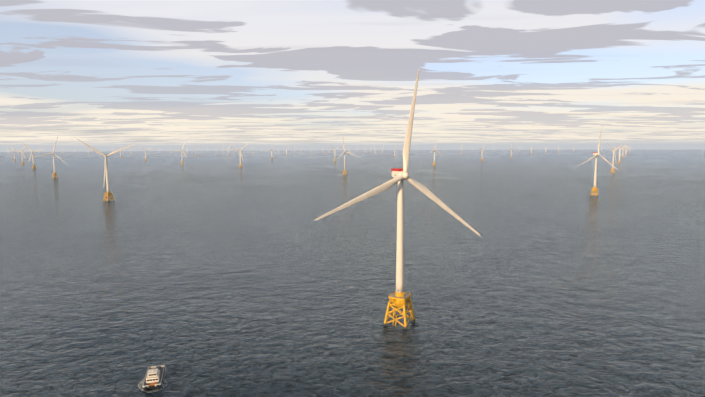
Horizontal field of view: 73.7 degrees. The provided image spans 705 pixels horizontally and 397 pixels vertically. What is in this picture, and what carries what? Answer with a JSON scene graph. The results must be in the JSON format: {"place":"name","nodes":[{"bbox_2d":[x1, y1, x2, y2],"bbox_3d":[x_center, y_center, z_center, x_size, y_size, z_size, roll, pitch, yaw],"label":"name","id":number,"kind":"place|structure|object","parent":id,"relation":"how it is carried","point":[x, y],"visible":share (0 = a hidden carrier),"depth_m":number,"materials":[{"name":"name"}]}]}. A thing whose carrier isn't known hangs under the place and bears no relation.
{"place":"outdoors","nodes":[
{"label":"outdoors","id":0,"kind":"place"},
{"bbox_2d":[0,150,704,396],"bbox_3d":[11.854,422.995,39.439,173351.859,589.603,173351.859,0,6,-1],"label":"sea water","id":1,"kind":"structure","parent":0,"point":[211,274],"depth_m":481.74,"materials":[{"name":"grey liquid"}]},
{"bbox_2d":[11,144,27,163],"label":"wind turbine","id":2,"kind":"object","parent":1,"relation":"in","point":[22,162],"visible":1,"depth_m":3904.04,"materials":[{"name":"metal"}]},
{"bbox_2d":[23,143,45,168],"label":"wind turbine","id":3,"kind":"object","parent":1,"relation":"in","point":[33,166],"visible":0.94,"depth_m":2999.43,"materials":[{"name":"metal"}]},
{"bbox_2d":[35,137,65,177],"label":"wind turbine","id":4,"kind":"object","parent":1,"relation":"on","point":[55,174],"visible":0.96,"depth_m":2051.49,"materials":[{"name":"metal"}]},
{"bbox_2d":[76,138,135,201],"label":"wind turbine","id":5,"kind":"object","parent":1,"relation":"on","point":[108,193],"visible":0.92,"depth_m":1145.82,"materials":[{"name":"metal"}]},
{"bbox_2d":[138,365,166,392],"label":"boat","id":6,"kind":"object","parent":1,"relation":"on","point":[154,377],"visible":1,"depth_m":258.22,"materials":[{"name":"white metal"}]},
{"bbox_2d":[178,144,187,163],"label":"wind turbine","id":7,"kind":"object","parent":1,"relation":"in","point":[182,162],"visible":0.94,"depth_m":3754.40,"materials":[{"name":"metal"}]},
{"bbox_2d":[231,143,248,166],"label":"wind turbine","id":8,"kind":"object","parent":1,"relation":"in","point":[240,164],"visible":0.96,"depth_m":3133.91,"materials":[{"name":"metal"}]},
{"bbox_2d":[333,140,358,174],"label":"wind turbine","id":9,"kind":"object","parent":1,"relation":"on","point":[345,171],"visible":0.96,"depth_m":2202.90,"materials":[{"name":"metal"}]},
{"bbox_2d":[314,68,480,328],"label":"wind turbine","id":10,"kind":"object","parent":1,"relation":"on","point":[398,297],"visible":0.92,"depth_m":338.33,"materials":[{"name":"metal"}]},
{"bbox_2d":[429,139,440,164],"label":"wind turbine","id":11,"kind":"object","parent":1,"relation":"in","point":[434,162],"visible":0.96,"depth_m":3326.33,"materials":[{"name":"metal"}]},
{"bbox_2d":[579,127,618,195],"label":"wind turbine","id":12,"kind":"object","parent":1,"relation":"on","point":[594,189],"visible":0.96,"depth_m":1225.35,"materials":[{"name":"metal"}]},
{"bbox_2d":[607,143,624,172],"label":"wind turbine","id":13,"kind":"object","parent":1,"relation":"on","point":[612,169],"visible":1,"depth_m":2257.71,"materials":[{"name":"metal"}]},
{"bbox_2d":[618,145,626,163],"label":"wind turbine","id":14,"kind":"object","parent":1,"relation":"in","point":[620,153],"visible":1,"depth_m":3547.74,"materials":[{"name":"metal"}]},
{"bbox_2d":[0,0,704,151],"label":"sky","id":15,"kind":"structure","parent":0,"point":[106,75],"materials":[{"name":"white"}]}
]}

